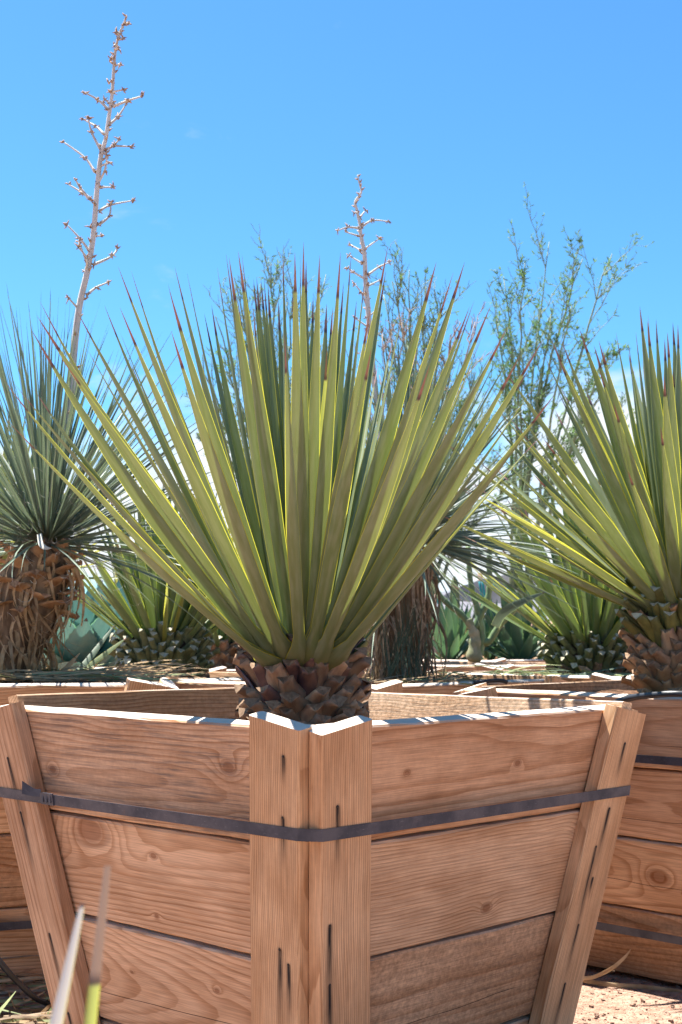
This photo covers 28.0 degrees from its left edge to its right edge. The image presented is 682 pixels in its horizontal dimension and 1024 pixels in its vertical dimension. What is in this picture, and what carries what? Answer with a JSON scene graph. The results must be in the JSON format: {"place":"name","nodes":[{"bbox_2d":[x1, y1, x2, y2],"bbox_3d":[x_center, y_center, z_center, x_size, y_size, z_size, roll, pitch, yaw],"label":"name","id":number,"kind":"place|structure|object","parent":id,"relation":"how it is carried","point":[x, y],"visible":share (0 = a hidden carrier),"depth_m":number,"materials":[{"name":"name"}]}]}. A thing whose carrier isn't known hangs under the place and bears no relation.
{"place":"outdoors","nodes":[
{"label":"outdoors","id":0,"kind":"place"},
{"bbox_2d":[0,965,681,1023],"bbox_3d":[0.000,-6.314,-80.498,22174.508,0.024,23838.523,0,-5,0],"label":"ground","id":1,"kind":"structure","parent":0,"point":[657,1010],"depth_m":4.08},
{"bbox_2d":[0,955,51,1023],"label":"leaf litter","id":2,"kind":"object","parent":1,"relation":"on","point":[18,1016],"visible":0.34,"depth_m":3.94,"materials":[{"name":"plant"}]},
{"bbox_2d":[0,957,50,1005],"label":"irrigation hose","id":3,"kind":"object","parent":2,"relation":"on","point":[18,982],"visible":0.81,"depth_m":3.86,"materials":[{"name":"black rubber"}]},
{"bbox_2d":[0,405,132,579],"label":"yucca","id":4,"kind":"object","parent":1,"relation":"on","point":[6,554],"visible":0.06,"depth_m":7.43,"materials":[{"name":"green plant"}]},
{"bbox_2d":[49,865,110,1023],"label":"yucca seedling","id":5,"kind":"object","parent":1,"relation":"on","point":[58,1011],"visible":1,"depth_m":0.93,"materials":[{"name":"beige plant"}]},
{"bbox_2d":[0,673,178,978],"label":"wooden planter box","id":6,"kind":"object","parent":1,"relation":"on","point":[17,937],"visible":0.16,"depth_m":4.28,"materials":[{"name":"brown wood"}]},
{"bbox_2d":[0,660,208,685],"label":"leaf litter","id":7,"kind":"object","parent":6,"relation":"on","point":[109,674],"visible":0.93,"depth_m":4.84,"materials":[{"name":"plant"}]},
{"bbox_2d":[54,654,78,679],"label":"cut leaf","id":8,"kind":"object","parent":7,"relation":"on","point":[69,663],"visible":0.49,"depth_m":5.08,"materials":[{"name":"plant"}]},
{"bbox_2d":[75,626,113,669],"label":"cut leaf","id":9,"kind":"object","parent":7,"relation":"on","point":[90,657],"visible":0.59,"depth_m":5.36,"materials":[{"name":"green plant"}]},
{"bbox_2d":[84,638,125,668],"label":"cut leaf","id":10,"kind":"object","parent":7,"relation":"on","point":[98,659],"visible":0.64,"depth_m":5.39,"materials":[{"name":"green plant"}]},
{"bbox_2d":[0,13,237,682],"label":"yucca","id":11,"kind":"object","parent":6,"relation":"in","point":[36,581],"visible":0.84,"depth_m":4.97,"materials":[{"name":"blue plant"}]},
{"bbox_2d":[37,533,50,549],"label":"cut leaf","id":12,"kind":"object","parent":11,"relation":"attached to","point":[41,544],"visible":1,"depth_m":4.76,"materials":[{"name":"plant"}]},
{"bbox_2d":[92,565,117,584],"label":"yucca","id":13,"kind":"object","parent":1,"relation":"on","point":[115,580],"depth_m":11.80,"materials":[{"name":"green plant"}]},
{"bbox_2d":[156,671,243,687],"bbox_3d":[-0.846,1.213,6.416,1.325,0.924,1.324,-5,-7,44],"label":"wooden planter box","id":14,"kind":"object","parent":1,"relation":"on","point":[222,674],"visible":0.01,"depth_m":6.00,"materials":[{"name":"brown wood"}]},
{"bbox_2d":[74,477,233,677],"bbox_3d":[-0.864,0.349,6.503,1.190,1.086,1.187,0,-5,0],"label":"yucca","id":15,"kind":"object","parent":14,"relation":"in","point":[171,632],"visible":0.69,"depth_m":6.30,"materials":[{"name":"green plant"}]},
{"bbox_2d":[74,664,365,671],"bbox_3d":[-0.720,1.382,8.258,1.325,0.926,1.326,5,-7,-43],"label":"wooden planter box","id":16,"kind":"object","parent":1,"relation":"on","point":[221,669],"visible":0.02,"depth_m":7.49,"materials":[{"name":"brown wood"}]},
{"bbox_2d":[198,550,250,668],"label":"yucca","id":17,"kind":"object","parent":16,"relation":"in","point":[228,646],"visible":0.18,"depth_m":8.12,"materials":[{"name":"green plant"}]},
{"bbox_2d":[180,224,357,493],"bbox_3d":[-0.585,-0.137,12.470,1.665,4.814,1.178,4,-7,-39],"label":"desert tree","id":18,"kind":"object","parent":1,"relation":"on","point":[270,279],"visible":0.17,"depth_m":12.29,"materials":[{"name":"green plant"}]},
{"bbox_2d":[0,687,645,1023],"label":"wooden planter box","id":19,"kind":"object","parent":1,"relation":"on","point":[402,858],"visible":0.94,"depth_m":3.15,"materials":[{"name":"brown wood"}]},
{"bbox_2d":[4,242,554,724],"bbox_3d":[-0.168,-0.021,3.437,1.514,1.471,1.570,0,-5,0],"label":"yucca","id":20,"kind":"object","parent":19,"relation":"in","point":[310,582],"visible":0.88,"depth_m":3.26,"materials":[{"name":"green plant"}]},
{"bbox_2d":[163,672,567,694],"bbox_3d":[0.080,1.159,5.842,1.326,0.927,1.327,-5,-7,43],"label":"wooden planter box","id":21,"kind":"object","parent":1,"relation":"on","point":[398,686],"visible":0.06,"depth_m":5.56,"materials":[{"name":"brown wood"}]},
{"bbox_2d":[240,671,527,685],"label":"leaf litter","id":22,"kind":"object","parent":21,"relation":"on","point":[451,678],"visible":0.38,"depth_m":5.59,"materials":[{"name":"plant"}]},
{"bbox_2d":[235,174,598,682],"bbox_3d":[0.309,-0.275,5.970,1.889,2.602,1.895,0,-5,0],"label":"yucca","id":23,"kind":"object","parent":21,"relation":"on","point":[400,642],"visible":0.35,"depth_m":5.84,"materials":[{"name":"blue plant"}]},
{"bbox_2d":[491,592,544,627],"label":"cut leaf","id":24,"kind":"object","parent":23,"relation":"attached to","point":[503,613],"visible":0.93,"depth_m":6.51,"materials":[{"name":"green plant"}]},
{"bbox_2d":[372,677,575,683],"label":"wood chips","id":25,"kind":"object","parent":21,"relation":"on","point":[409,682],"visible":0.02,"depth_m":5.50,"materials":[{"name":"brown wood"}]},
{"bbox_2d":[473,678,507,683],"bbox_3d":[0.599,0.678,5.461,0.140,0.025,0.015,0,-5,0],"label":"irrigation hose","id":26,"kind":"object","parent":21,"relation":"on","point":[491,681],"visible":0.95,"depth_m":5.45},
{"bbox_2d":[344,301,492,487],"bbox_3d":[0.676,0.186,10.721,1.226,3.848,0.963,-2,-6,19],"label":"bare shrub","id":27,"kind":"object","parent":1,"relation":"on","point":[403,331],"visible":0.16,"depth_m":10.72,"materials":[{"name":"plant"}]},
{"bbox_2d":[346,239,521,658],"bbox_3d":[0.800,-0.089,12.018,1.517,4.636,1.614,0,-5,0],"label":"desert tree","id":28,"kind":"object","parent":1,"relation":"on","point":[409,337],"visible":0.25,"depth_m":11.94,"materials":[{"name":"green plant"}]},
{"bbox_2d":[367,655,544,662],"bbox_3d":[1.200,1.686,11.595,1.592,0.930,1.591,5,-7,-43],"label":"wooden planter box","id":29,"kind":"object","parent":1,"relation":"on","point":[523,660],"visible":0.04,"depth_m":10.87,"materials":[{"name":"brown wood"}]},
{"bbox_2d":[427,590,494,659],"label":"agave","id":30,"kind":"object","parent":29,"relation":"on","point":[457,642],"visible":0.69,"depth_m":11.35,"materials":[{"name":"green plant"}]},
{"bbox_2d":[468,598,505,659],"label":"agave","id":31,"kind":"object","parent":29,"relation":"on","point":[487,656],"visible":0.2,"depth_m":12.04,"materials":[{"name":"green plant"}]},
{"bbox_2d":[464,579,553,659],"bbox_3d":[1.512,0.925,11.626,0.996,0.735,0.938,-5,-7,43],"label":"agave","id":32,"kind":"object","parent":29,"relation":"on","point":[517,642],"visible":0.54,"depth_m":11.42,"materials":[{"name":"green plant"}]},
{"bbox_2d":[368,660,545,671],"bbox_3d":[0.929,1.484,9.353,1.325,0.923,1.325,-5,-7,42],"label":"wooden planter box","id":33,"kind":"object","parent":1,"relation":"on","point":[509,665],"visible":0.05,"depth_m":8.80,"materials":[{"name":"brown wood"}]},
{"bbox_2d":[430,546,516,662],"bbox_3d":[0.910,0.607,9.284,0.660,0.829,0.116,0,-5,0],"label":"succulent shrub","id":34,"kind":"object","parent":33,"relation":"on","point":[478,641],"visible":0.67,"depth_m":9.25,"materials":[{"name":"green plant"}]},
{"bbox_2d":[427,667,632,681],"bbox_3d":[1.319,1.265,7.013,1.325,0.929,1.327,5,-7,-42],"label":"wooden planter box","id":35,"kind":"object","parent":1,"relation":"on","point":[592,677],"visible":0.02,"depth_m":6.41,"materials":[{"name":"brown wood"}]},
{"bbox_2d":[437,664,631,676],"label":"leaf litter","id":36,"kind":"object","parent":35,"relation":"on","point":[532,673],"visible":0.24,"depth_m":6.64,"materials":[{"name":"brown plant"}]},
{"bbox_2d":[448,473,630,675],"bbox_3d":[1.258,0.350,7.046,1.492,1.194,1.449,4,-6,-36],"label":"yucca","id":37,"kind":"object","parent":35,"relation":"on","point":[591,640],"visible":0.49,"depth_m":6.82,"materials":[{"name":"green plant"}]},
{"bbox_2d":[453,680,681,984],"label":"wooden planter box","id":38,"kind":"object","parent":1,"relation":"on","point":[640,915],"visible":0.4,"depth_m":4.27,"materials":[{"name":"brown wood"}]},
{"bbox_2d":[445,311,681,692],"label":"yucca","id":39,"kind":"object","parent":38,"relation":"on","point":[626,517],"visible":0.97,"depth_m":4.49,"materials":[{"name":"green plant"}]},
{"bbox_2d":[613,690,681,701],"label":"irrigation hose","id":40,"kind":"object","parent":38,"relation":"on","point":[650,695],"visible":0.48,"depth_m":4.02,"materials":[{"name":"plastic"}]},
{"bbox_2d":[483,182,653,596],"bbox_3d":[2.289,-0.518,13.082,1.877,5.685,1.806,0,-5,0],"label":"desert tree","id":41,"kind":"object","parent":1,"relation":"on","point":[538,398],"visible":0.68,"depth_m":13.21,"materials":[{"name":"green plant"}]},
{"bbox_2d":[583,949,630,979],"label":"cut leaf","id":42,"kind":"object","parent":1,"relation":"on","point":[611,968],"visible":0.86,"depth_m":4.27,"materials":[{"name":"plant"}]},
{"bbox_2d":[589,391,636,490],"bbox_3d":[3.196,0.512,13.838,1.454,3.770,0.964,0,-5,0],"label":"desert tree","id":43,"kind":"object","parent":1,"relation":"on","point":[621,400],"depth_m":14.25,"materials":[{"name":"green plant"}]},
{"bbox_2d":[583,980,681,991],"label":"irrigation hose","id":44,"kind":"object","parent":1,"relation":"on","point":[620,985],"visible":0.91,"depth_m":4.24,"materials":[{"name":"plastic"}]},
{"bbox_2d":[0,0,681,593],"label":"sky","id":45,"kind":"structure","parent":0,"point":[268,114],"materials":[{"name":"blue"}]},
{"bbox_2d":[363,615,539,657],"bbox_3d":[1.090,3.768,41.590,35.434,2.353,37.998,0,-5,0],"label":"desert scrub","id":46,"kind":"object","parent":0,"point":[465,653],"visible":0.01,"depth_m":35.78,"materials":[{"name":"green plant"}]},
{"bbox_2d":[449,576,459,619],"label":"columnar cactus","id":47,"kind":"object","parent":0,"point":[451,593],"visible":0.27,"depth_m":14.95,"materials":[{"name":"green plant"}]},
{"bbox_2d":[433,570,545,653],"bbox_3d":[1.958,1.604,17.157,1.230,2.100,3.202,-2,-6,23],"label":"shade cloth","id":48,"kind":"object","parent":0,"point":[479,585],"visible":0.14,"depth_m":17.48,"materials":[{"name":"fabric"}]},
{"bbox_2d":[437,591,550,621],"bbox_3d":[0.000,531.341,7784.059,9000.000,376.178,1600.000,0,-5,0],"label":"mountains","id":49,"kind":"structure","parent":0,"point":[471,603],"depth_m":7896.61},
{"bbox_3d":[-1.733,1.473,8.802,0.470,0.828,0.470,0,-5,0],"label":"nursery pot","id":50,"kind":"object","parent":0,"visible":0},
{"bbox_2d":[41,580,120,669],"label":"agave","id":51,"kind":"object","parent":50,"relation":"in","point":[90,633],"visible":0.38,"depth_m":8.62,"materials":[{"name":"green plant"}]},
{"bbox_3d":[-1.625,1.573,9.697,0.440,0.794,0.440,0,-5,0],"label":"nursery pot","id":52,"kind":"object","parent":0,"visible":0},
{"bbox_2d":[91,579,132,666],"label":"agave","id":53,"kind":"object","parent":52,"relation":"in","point":[118,584],"visible":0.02,"depth_m":9.71,"materials":[{"name":"green plant"}]}
]}

